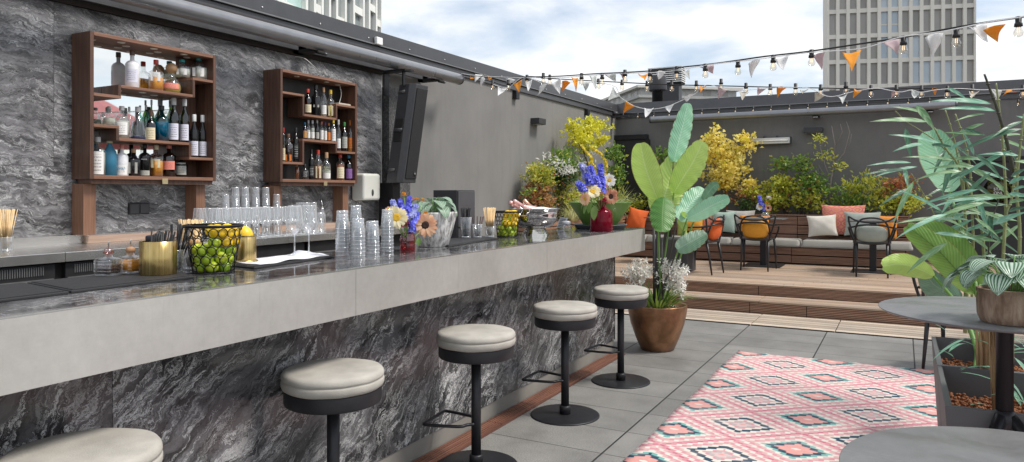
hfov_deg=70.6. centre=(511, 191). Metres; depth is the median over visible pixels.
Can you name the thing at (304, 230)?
wine glass
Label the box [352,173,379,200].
towel dispenser
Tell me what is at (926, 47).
window
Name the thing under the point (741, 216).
pillow
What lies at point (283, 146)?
bottle
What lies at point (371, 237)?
tumbler
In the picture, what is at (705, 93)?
window
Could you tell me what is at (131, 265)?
bitters decanter
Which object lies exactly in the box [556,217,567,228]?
menu
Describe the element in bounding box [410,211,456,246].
plant pot
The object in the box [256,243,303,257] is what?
undercounter fridge
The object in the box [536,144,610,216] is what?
shrub
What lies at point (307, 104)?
bottle
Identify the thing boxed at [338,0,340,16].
window
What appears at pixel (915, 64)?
window
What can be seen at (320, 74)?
cable
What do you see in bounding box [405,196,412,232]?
delphinium
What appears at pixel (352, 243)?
tumbler
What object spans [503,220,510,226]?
lemon
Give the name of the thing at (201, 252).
lime
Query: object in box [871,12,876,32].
window
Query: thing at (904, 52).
window
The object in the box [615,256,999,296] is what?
deck
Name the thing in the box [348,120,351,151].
bottle
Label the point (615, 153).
shrub
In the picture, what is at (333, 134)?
bottle
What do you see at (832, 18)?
window
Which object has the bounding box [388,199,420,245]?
bouquet leaves
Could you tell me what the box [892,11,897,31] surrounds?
window
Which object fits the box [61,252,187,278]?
undercounter fridge
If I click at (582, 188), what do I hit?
delphinium
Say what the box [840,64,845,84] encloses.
window
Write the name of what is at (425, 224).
flower
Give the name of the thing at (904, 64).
window
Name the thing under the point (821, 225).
pillow
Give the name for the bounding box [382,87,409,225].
acoustic panel
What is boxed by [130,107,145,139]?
bottle
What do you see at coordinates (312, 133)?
bottle
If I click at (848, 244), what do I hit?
seat cushion
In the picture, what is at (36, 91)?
marble wall
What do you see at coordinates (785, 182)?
shrub
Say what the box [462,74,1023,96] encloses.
string light
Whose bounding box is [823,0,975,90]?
office tower
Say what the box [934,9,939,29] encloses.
window
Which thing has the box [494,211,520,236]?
wire basket
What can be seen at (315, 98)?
bottle
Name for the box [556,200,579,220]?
ornamental grass
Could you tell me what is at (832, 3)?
window
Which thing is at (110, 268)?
bitters decanter
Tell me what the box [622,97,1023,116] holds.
string light
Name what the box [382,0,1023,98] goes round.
sky
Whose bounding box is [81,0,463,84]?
awning
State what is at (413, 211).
delphinium
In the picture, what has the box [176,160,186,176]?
jar
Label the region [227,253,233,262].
lime
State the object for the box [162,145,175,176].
bottle
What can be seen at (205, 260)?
lime
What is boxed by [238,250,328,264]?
cloth
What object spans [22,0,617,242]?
terrace wall
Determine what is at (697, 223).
pillow
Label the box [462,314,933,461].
terrace paving
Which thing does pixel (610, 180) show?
daisy
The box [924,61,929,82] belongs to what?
window
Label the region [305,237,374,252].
undercounter fridge
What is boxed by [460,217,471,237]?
tumbler glass
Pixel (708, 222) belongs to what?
pillow
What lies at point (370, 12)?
window
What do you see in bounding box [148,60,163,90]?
bottle
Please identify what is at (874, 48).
window
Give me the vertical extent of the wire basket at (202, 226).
0.193 m
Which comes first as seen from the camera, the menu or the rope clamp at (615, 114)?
the menu
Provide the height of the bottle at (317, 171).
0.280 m
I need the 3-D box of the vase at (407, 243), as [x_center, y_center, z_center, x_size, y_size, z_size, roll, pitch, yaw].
[-0.569,0.272,3.941,0.089,0.100,0.089,0,0,28]
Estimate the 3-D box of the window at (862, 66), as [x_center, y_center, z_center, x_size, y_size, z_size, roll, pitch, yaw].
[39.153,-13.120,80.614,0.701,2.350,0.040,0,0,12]
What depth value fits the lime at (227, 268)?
2.85 m
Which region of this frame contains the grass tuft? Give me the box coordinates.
[566,192,634,207]
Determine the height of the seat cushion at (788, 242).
0.118 m
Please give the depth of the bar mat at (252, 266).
3.17 m
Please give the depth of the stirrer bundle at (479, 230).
4.89 m
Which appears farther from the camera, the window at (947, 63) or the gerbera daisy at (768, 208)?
the window at (947, 63)
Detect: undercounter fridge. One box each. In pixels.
[0,264,54,284]
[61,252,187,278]
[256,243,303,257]
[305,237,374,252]
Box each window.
[285,0,300,7]
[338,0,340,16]
[347,0,348,21]
[355,15,358,25]
[370,12,371,28]
[686,90,693,95]
[703,90,710,95]
[829,0,835,9]
[829,14,835,34]
[829,39,835,59]
[829,65,835,84]
[840,0,845,8]
[840,14,845,34]
[840,39,845,59]
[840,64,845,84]
[850,0,855,8]
[850,13,855,33]
[850,39,855,52]
[850,64,855,84]
[860,0,865,7]
[860,13,865,33]
[860,38,865,58]
[860,64,865,83]
[871,0,876,7]
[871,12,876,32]
[871,38,876,58]
[871,63,876,83]
[881,0,886,6]
[881,12,886,32]
[881,37,886,57]
[881,63,886,83]
[892,0,897,6]
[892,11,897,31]
[892,37,897,57]
[892,62,897,83]
[902,0,907,5]
[902,11,907,31]
[902,37,907,57]
[902,62,907,82]
[913,0,918,5]
[913,10,918,31]
[913,36,918,56]
[913,62,918,82]
[924,0,929,4]
[924,10,929,30]
[924,36,929,56]
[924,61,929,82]
[934,0,939,4]
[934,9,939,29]
[934,45,939,56]
[934,61,939,81]
[945,9,950,27]
[945,35,950,55]
[945,61,950,81]
[956,8,961,29]
[956,34,961,55]
[956,60,961,81]
[967,8,972,28]
[967,34,972,54]
[967,60,972,80]
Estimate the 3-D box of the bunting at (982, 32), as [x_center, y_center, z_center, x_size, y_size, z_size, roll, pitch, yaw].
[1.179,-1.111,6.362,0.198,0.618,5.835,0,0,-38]
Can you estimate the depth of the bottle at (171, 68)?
5.43 m
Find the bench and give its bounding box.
[622,212,909,266]
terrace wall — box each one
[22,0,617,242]
[616,79,1023,261]
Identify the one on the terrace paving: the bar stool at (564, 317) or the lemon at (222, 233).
the bar stool at (564, 317)
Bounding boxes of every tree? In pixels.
[559,114,615,166]
[700,122,763,209]
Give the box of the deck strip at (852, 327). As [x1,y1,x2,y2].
[615,308,1023,343]
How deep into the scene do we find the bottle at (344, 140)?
7.06 m
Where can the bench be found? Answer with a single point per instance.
(794, 226)
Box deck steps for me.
[615,277,962,329]
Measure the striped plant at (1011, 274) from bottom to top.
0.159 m
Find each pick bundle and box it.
[0,209,17,248]
[178,219,202,266]
[483,207,495,234]
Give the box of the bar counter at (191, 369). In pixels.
[0,226,644,461]
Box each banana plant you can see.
[631,103,729,307]
[881,129,994,409]
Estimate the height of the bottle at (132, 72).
0.276 m
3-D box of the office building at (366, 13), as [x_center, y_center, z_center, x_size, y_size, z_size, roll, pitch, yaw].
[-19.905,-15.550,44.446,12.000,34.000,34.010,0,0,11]
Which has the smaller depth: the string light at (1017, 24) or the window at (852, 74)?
the string light at (1017, 24)
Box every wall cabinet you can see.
[72,31,215,234]
[263,68,356,224]
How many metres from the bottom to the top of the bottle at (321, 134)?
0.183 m
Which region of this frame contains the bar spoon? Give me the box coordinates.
[342,218,352,249]
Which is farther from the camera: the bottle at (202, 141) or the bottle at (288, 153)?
the bottle at (288, 153)
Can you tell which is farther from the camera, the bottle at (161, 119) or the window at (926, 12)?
the window at (926, 12)
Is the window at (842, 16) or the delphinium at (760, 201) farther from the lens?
the window at (842, 16)
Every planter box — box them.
[516,215,629,257]
[931,336,1023,425]
[937,366,1023,427]
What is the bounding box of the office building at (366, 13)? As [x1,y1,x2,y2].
[277,0,381,32]
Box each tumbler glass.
[0,237,13,250]
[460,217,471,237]
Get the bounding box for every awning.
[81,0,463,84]
[649,102,957,122]
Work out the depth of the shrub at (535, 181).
10.56 m
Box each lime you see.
[191,244,199,253]
[192,253,201,262]
[194,262,205,272]
[196,244,207,255]
[201,253,213,264]
[206,261,218,272]
[208,237,220,246]
[208,246,220,254]
[215,251,227,263]
[219,261,229,271]
[220,246,231,253]
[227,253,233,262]
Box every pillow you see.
[626,207,648,227]
[677,220,702,231]
[677,223,686,235]
[703,216,712,230]
[708,218,722,240]
[713,212,736,232]
[726,210,754,230]
[740,215,769,231]
[742,221,767,238]
[807,214,837,236]
[821,205,865,233]
[844,212,880,235]
[856,226,887,242]
[879,216,898,238]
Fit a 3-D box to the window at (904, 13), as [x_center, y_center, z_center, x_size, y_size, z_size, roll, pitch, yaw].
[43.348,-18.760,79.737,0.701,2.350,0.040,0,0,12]
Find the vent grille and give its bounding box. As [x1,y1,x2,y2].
[804,127,822,133]
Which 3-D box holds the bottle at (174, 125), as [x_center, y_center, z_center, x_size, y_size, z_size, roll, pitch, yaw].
[-2.562,-0.542,5.475,0.080,0.338,0.080,0,0,28]
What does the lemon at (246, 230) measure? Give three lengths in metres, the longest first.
0.094 x 0.069 x 0.068 m
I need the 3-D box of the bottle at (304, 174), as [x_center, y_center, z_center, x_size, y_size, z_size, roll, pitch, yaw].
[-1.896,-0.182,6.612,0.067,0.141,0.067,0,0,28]
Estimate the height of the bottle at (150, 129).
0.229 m
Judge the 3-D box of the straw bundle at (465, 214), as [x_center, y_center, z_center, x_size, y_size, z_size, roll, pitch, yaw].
[-0.311,0.203,4.884,0.067,0.191,0.063,0,0,28]
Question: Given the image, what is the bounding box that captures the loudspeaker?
[379,69,427,225]
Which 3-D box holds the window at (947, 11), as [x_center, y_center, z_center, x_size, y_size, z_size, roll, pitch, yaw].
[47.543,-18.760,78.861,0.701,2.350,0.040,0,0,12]
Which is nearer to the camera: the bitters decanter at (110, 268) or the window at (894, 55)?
the bitters decanter at (110, 268)
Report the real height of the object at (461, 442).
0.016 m
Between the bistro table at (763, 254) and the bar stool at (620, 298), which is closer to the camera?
the bar stool at (620, 298)
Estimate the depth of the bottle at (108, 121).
5.00 m
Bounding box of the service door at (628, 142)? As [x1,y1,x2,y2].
[614,134,649,211]
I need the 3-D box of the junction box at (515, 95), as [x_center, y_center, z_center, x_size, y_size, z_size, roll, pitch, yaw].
[0.059,-1.410,10.542,0.070,0.120,0.100,0,0,28]
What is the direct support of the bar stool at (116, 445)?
on the terrace paving
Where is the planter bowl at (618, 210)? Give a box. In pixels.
[569,202,631,224]
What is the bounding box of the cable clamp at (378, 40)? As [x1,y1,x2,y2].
[374,37,382,45]
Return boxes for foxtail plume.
[580,144,601,198]
[590,146,607,174]
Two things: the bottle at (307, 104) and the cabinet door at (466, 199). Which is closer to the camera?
the cabinet door at (466, 199)
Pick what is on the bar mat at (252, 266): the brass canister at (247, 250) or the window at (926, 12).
the brass canister at (247, 250)
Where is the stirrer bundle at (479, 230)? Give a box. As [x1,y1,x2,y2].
[472,216,483,235]
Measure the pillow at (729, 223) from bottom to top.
0.360 m
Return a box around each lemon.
[209,228,226,238]
[221,237,232,247]
[226,228,237,238]
[233,237,238,245]
[241,226,252,235]
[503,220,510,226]
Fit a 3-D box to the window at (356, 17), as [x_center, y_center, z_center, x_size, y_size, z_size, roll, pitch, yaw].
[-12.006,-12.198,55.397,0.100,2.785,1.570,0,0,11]
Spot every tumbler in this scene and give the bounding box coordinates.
[335,229,348,247]
[351,237,364,255]
[366,235,379,252]
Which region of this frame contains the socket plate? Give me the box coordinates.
[128,203,148,214]
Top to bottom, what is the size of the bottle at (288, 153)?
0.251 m
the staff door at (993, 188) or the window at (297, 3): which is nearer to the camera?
the staff door at (993, 188)
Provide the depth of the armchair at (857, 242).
9.75 m
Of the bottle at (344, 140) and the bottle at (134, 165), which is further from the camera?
the bottle at (344, 140)
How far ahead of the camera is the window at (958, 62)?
78.62 m
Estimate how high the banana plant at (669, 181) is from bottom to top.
1.947 m
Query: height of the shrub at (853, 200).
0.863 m
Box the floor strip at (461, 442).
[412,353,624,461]
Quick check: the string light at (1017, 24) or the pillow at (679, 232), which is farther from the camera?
the pillow at (679, 232)
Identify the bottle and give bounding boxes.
[94,137,104,174]
[103,106,115,124]
[103,141,116,175]
[115,106,128,137]
[117,144,127,175]
[125,50,139,86]
[128,149,140,175]
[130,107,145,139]
[139,144,150,175]
[145,110,156,139]
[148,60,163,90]
[151,145,162,175]
[154,105,168,140]
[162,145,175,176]
[163,63,180,92]
[168,98,179,141]
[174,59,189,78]
[180,99,189,142]
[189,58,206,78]
[190,114,198,156]
[199,115,205,157]
[283,128,284,161]
[285,134,292,161]
[293,128,298,161]
[295,165,298,178]
[301,164,307,178]
[303,122,306,138]
[304,89,311,114]
[307,120,309,138]
[308,149,313,179]
[310,120,313,139]
[311,85,319,115]
[314,150,321,178]
[315,120,318,139]
[320,87,326,116]
[320,122,323,139]
[322,152,330,178]
[324,122,326,140]
[327,90,332,116]
[327,123,330,140]
[331,120,335,141]
[336,154,343,179]
[337,120,340,150]
[341,122,347,151]
[345,155,351,179]
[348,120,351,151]
[508,201,519,208]
[512,199,536,208]
[522,199,535,206]
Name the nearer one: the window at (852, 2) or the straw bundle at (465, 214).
the straw bundle at (465, 214)
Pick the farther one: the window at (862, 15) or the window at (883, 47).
the window at (862, 15)
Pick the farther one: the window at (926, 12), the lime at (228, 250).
the window at (926, 12)
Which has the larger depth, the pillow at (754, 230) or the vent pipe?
the vent pipe
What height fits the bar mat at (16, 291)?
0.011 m
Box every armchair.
[678,215,724,274]
[734,214,779,271]
[848,216,896,277]
[912,274,978,368]
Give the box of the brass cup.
[139,240,176,275]
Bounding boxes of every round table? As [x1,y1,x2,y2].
[839,426,1023,461]
[878,296,1023,431]
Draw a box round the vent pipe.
[649,75,666,101]
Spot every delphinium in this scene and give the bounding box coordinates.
[390,199,397,207]
[397,199,404,231]
[404,207,409,229]
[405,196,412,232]
[407,220,416,234]
[409,203,418,220]
[409,212,419,223]
[575,180,597,207]
[579,163,596,200]
[584,173,598,206]
[587,164,599,205]
[594,175,601,207]
[597,163,605,180]
[599,177,606,193]
[757,195,764,213]
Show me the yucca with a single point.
(619, 194)
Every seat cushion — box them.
[645,234,734,244]
[731,237,802,246]
[800,239,912,250]
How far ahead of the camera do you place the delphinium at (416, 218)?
3.94 m
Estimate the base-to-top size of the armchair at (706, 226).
0.825 m
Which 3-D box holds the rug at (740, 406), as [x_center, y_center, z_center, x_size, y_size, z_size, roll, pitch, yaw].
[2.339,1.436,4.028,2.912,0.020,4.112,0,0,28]
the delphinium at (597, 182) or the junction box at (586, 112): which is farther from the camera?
the junction box at (586, 112)
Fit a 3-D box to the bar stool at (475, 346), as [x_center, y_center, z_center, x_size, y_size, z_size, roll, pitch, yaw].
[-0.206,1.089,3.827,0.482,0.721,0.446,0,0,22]
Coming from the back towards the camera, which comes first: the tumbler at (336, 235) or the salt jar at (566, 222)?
the salt jar at (566, 222)
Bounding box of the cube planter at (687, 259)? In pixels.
[655,237,695,272]
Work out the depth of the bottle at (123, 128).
5.08 m
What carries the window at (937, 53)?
in the office tower
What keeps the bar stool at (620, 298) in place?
on the terrace paving
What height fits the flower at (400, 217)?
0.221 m
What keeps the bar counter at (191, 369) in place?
on the terrace paving
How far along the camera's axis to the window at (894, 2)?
79.92 m
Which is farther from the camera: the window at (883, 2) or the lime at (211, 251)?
the window at (883, 2)
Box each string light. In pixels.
[459,16,1023,87]
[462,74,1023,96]
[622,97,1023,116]
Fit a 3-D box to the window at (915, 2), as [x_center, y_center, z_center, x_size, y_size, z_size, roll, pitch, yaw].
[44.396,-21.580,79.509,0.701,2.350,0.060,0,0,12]
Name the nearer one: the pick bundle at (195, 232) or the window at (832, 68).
the pick bundle at (195, 232)
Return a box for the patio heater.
[749,136,791,143]
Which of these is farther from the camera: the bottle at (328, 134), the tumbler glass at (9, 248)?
the bottle at (328, 134)
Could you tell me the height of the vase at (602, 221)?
0.252 m
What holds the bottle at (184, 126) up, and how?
on the wall cabinet at (99, 60)
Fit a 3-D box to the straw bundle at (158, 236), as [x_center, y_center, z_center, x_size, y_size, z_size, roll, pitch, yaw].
[-1.328,0.224,2.735,0.134,0.156,0.085,0,0,44]
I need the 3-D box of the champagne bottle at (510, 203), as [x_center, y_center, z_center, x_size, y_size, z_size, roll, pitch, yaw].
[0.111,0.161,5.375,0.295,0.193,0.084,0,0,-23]
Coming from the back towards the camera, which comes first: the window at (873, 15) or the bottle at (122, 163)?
the window at (873, 15)
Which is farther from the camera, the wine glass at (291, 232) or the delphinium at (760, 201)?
the delphinium at (760, 201)
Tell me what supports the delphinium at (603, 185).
in the vase at (602, 221)
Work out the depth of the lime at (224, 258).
2.83 m
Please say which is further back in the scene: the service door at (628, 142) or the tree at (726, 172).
the service door at (628, 142)
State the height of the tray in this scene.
0.038 m
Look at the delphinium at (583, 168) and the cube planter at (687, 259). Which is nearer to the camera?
the delphinium at (583, 168)
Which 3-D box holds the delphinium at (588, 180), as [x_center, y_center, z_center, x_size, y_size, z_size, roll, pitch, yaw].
[0.662,0.012,5.721,0.078,0.323,0.409,0,0,28]
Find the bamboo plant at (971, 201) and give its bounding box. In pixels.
[862,74,1023,404]
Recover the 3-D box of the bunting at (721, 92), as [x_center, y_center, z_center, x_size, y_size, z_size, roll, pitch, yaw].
[2.227,-1.058,7.446,5.336,0.538,0.248,0,0,22]
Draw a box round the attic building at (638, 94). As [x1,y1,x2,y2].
[601,85,742,103]
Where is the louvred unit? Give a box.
[648,66,685,101]
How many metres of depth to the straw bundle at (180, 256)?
2.87 m
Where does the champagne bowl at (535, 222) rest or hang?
on the bar counter at (191, 369)
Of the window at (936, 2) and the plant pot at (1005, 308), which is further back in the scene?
the window at (936, 2)
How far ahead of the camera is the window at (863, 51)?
80.59 m
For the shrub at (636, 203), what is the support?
in the planter box
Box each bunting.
[461,16,1023,93]
[493,78,1018,117]
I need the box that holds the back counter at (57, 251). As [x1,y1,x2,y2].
[0,220,408,278]
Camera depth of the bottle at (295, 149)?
6.49 m
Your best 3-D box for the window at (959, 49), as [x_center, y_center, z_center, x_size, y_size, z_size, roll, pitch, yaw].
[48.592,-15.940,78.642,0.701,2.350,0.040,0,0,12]
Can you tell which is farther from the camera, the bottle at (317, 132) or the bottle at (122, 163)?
the bottle at (317, 132)
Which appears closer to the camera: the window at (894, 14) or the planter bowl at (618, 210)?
the planter bowl at (618, 210)
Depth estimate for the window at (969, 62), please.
78.39 m
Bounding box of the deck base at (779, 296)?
[672,289,871,302]
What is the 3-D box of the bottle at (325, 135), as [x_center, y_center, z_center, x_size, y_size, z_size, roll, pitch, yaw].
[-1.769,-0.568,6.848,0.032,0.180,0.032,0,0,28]
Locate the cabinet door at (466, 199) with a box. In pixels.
[458,191,474,237]
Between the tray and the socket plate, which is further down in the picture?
the tray
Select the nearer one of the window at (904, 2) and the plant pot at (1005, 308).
the plant pot at (1005, 308)
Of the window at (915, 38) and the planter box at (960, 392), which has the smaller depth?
the planter box at (960, 392)
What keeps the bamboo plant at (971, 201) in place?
in the planter box at (962, 356)
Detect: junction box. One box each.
[512,91,519,99]
[584,109,589,115]
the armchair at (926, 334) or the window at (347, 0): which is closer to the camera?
the armchair at (926, 334)
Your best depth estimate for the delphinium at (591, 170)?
5.68 m
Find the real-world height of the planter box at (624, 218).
0.750 m
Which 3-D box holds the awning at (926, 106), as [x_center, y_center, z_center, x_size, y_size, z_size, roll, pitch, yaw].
[4.865,-1.353,12.656,5.010,0.167,0.307,0,0,28]
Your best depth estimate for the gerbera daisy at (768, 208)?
11.01 m
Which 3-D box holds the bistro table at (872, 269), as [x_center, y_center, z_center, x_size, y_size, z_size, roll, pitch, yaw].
[5.196,0.780,10.400,0.640,0.740,0.640,0,0,28]
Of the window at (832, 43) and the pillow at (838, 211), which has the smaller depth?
the pillow at (838, 211)
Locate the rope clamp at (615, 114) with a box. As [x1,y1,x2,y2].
[611,112,629,117]
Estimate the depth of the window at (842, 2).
81.01 m
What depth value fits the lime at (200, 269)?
2.83 m
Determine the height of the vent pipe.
1.150 m
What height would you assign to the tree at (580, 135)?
1.766 m
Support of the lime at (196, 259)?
in the wire basket at (202, 226)
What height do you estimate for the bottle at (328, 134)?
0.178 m
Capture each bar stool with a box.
[0,428,162,461]
[280,358,383,461]
[422,324,516,461]
[522,300,599,425]
[584,284,649,388]
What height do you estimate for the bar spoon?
0.274 m
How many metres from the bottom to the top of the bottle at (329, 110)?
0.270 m
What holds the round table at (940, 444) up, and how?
on the terrace paving
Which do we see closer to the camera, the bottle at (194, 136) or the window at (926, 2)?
the bottle at (194, 136)
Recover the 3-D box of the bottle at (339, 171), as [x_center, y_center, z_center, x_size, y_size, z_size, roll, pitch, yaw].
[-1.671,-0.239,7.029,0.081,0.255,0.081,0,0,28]
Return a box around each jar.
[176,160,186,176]
[562,221,570,231]
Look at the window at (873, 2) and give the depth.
80.36 m
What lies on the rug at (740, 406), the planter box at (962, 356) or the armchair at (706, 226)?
the planter box at (962, 356)
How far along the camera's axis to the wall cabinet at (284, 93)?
6.65 m
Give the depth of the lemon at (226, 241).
2.83 m
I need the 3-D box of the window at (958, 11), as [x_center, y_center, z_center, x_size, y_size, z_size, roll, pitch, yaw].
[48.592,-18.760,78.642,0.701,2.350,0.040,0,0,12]
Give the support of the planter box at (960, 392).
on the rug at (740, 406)
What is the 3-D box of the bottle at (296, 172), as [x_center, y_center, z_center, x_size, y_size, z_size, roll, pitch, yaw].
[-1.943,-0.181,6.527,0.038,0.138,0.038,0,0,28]
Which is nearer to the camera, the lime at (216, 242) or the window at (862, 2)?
the lime at (216, 242)
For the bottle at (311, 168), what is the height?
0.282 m
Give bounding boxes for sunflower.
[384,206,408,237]
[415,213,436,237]
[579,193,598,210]
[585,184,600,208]
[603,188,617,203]
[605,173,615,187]
[756,203,763,212]
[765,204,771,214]
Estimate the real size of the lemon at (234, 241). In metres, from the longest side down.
0.067 x 0.049 x 0.048 m
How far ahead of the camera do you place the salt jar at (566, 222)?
5.83 m
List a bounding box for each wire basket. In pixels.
[183,223,243,274]
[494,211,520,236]
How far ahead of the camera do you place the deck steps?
8.57 m
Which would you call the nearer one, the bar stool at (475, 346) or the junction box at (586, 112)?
the bar stool at (475, 346)
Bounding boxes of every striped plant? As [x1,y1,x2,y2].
[413,197,456,218]
[942,253,1023,294]
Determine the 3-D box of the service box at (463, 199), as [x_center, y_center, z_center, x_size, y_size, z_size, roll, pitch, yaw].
[-0.414,0.719,5.215,0.208,1.462,0.240,0,0,28]
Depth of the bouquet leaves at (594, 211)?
5.57 m
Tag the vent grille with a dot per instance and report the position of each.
(808, 130)
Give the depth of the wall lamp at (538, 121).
11.01 m
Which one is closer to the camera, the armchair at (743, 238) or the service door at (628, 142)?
the armchair at (743, 238)
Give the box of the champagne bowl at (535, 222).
[510,208,560,235]
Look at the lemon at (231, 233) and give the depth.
2.85 m
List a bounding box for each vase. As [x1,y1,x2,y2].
[400,232,415,250]
[590,200,612,231]
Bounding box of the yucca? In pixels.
[611,183,644,201]
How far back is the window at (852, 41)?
80.83 m
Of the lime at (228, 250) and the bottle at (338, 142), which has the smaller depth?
the lime at (228, 250)
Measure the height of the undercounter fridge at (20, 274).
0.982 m
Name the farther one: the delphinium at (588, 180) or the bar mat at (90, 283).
the delphinium at (588, 180)
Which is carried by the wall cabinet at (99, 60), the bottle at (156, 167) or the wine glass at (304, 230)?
the bottle at (156, 167)
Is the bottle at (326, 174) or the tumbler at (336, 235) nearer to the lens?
the tumbler at (336, 235)
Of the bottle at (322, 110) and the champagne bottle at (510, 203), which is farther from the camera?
the bottle at (322, 110)
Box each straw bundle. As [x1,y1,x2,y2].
[145,230,175,241]
[170,223,195,269]
[461,208,470,235]
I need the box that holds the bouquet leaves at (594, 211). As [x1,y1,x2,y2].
[583,198,597,219]
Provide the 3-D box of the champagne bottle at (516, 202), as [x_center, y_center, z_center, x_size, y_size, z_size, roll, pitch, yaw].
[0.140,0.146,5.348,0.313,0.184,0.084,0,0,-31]
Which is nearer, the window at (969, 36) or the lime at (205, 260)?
the lime at (205, 260)
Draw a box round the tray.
[573,223,626,228]
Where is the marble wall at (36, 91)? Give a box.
[0,0,383,237]
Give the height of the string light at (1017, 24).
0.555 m
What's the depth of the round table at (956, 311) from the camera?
2.83 m
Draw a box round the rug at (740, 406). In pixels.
[622,350,937,461]
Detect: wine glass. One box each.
[286,208,302,254]
[300,205,316,252]
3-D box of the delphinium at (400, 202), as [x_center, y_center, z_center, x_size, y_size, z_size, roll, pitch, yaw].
[-0.591,0.163,3.909,0.068,0.258,0.046,0,0,-22]
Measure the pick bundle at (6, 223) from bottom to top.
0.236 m
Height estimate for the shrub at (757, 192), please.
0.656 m
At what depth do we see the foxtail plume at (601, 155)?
6.04 m
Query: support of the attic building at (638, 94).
on the ground
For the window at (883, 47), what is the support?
in the office tower
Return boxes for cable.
[295,56,341,102]
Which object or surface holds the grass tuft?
in the planter bowl at (618, 210)
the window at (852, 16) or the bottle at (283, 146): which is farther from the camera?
the window at (852, 16)
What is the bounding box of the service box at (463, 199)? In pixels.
[433,190,474,237]
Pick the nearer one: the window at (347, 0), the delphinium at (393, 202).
the delphinium at (393, 202)
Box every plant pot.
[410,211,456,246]
[628,301,686,351]
[976,285,1023,326]
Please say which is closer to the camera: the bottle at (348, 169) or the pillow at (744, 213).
the bottle at (348, 169)
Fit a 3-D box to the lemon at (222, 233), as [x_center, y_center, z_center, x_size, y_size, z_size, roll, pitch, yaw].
[-1.148,0.158,2.825,0.071,0.052,0.052,10,-7,-17]
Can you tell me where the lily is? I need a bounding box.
[620,257,696,307]
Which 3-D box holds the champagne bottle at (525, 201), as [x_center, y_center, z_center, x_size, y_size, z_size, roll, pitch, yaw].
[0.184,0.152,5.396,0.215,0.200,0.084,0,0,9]
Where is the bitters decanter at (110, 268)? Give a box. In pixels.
[93,241,122,275]
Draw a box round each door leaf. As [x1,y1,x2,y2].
[616,139,645,211]
[956,161,1023,264]
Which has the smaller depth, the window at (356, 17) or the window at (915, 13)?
the window at (356, 17)
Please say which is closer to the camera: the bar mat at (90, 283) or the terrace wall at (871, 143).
the bar mat at (90, 283)
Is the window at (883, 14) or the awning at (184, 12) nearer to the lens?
the awning at (184, 12)
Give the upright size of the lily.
0.489 m
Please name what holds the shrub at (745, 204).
in the planter box
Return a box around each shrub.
[518,160,581,218]
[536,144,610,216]
[601,140,635,219]
[630,145,667,210]
[729,180,787,213]
[733,195,757,213]
[762,152,833,214]
[807,124,850,205]
[832,168,891,212]
[865,172,931,216]
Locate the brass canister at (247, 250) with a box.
[235,234,257,262]
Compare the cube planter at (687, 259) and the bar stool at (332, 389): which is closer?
the bar stool at (332, 389)
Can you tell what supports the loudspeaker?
hanging from the awning at (184, 12)
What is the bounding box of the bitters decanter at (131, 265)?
[116,239,138,273]
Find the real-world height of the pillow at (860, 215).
0.374 m
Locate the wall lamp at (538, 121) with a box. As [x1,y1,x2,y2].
[531,118,545,124]
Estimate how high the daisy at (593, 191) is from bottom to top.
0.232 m
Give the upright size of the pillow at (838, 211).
0.489 m
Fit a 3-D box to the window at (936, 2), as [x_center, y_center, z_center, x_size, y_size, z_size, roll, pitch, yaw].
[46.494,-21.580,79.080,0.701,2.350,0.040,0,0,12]
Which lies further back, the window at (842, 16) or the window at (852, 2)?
the window at (842, 16)
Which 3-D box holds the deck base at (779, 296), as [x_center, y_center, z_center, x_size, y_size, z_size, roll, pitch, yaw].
[4.686,1.315,10.551,8.200,0.270,4.180,0,0,28]
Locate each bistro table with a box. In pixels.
[644,217,676,262]
[738,217,787,267]
[847,219,897,274]
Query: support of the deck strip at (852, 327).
on the strip base
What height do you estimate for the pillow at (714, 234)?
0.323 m
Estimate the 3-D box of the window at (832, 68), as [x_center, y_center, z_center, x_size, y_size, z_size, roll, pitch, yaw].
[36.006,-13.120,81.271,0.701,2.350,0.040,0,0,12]
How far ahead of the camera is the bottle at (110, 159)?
5.01 m
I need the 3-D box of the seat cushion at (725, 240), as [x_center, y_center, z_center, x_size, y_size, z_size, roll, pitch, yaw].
[3.084,0.815,12.487,1.448,0.118,0.560,0,0,28]
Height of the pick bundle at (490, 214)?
0.192 m
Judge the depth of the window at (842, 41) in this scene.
81.02 m
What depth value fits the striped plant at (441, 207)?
4.18 m
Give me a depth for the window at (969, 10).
78.40 m
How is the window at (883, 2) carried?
in the office tower
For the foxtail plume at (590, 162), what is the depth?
5.78 m
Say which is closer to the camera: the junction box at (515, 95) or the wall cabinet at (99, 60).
the wall cabinet at (99, 60)
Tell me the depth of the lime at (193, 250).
2.84 m
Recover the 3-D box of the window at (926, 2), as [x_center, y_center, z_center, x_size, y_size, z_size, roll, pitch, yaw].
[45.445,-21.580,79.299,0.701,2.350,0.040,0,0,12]
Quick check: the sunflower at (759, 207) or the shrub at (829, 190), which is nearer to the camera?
the sunflower at (759, 207)
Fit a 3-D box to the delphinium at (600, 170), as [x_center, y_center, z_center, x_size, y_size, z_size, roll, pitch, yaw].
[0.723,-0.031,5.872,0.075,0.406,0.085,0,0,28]
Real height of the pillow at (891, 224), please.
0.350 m
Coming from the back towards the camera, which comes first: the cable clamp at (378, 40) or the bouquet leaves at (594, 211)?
the cable clamp at (378, 40)
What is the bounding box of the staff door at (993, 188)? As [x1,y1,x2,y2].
[952,156,1023,264]
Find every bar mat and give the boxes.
[0,283,68,301]
[27,271,193,292]
[232,255,334,268]
[445,236,496,246]
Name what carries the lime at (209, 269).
in the wire basket at (202, 226)
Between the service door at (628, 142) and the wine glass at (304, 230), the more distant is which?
the service door at (628, 142)

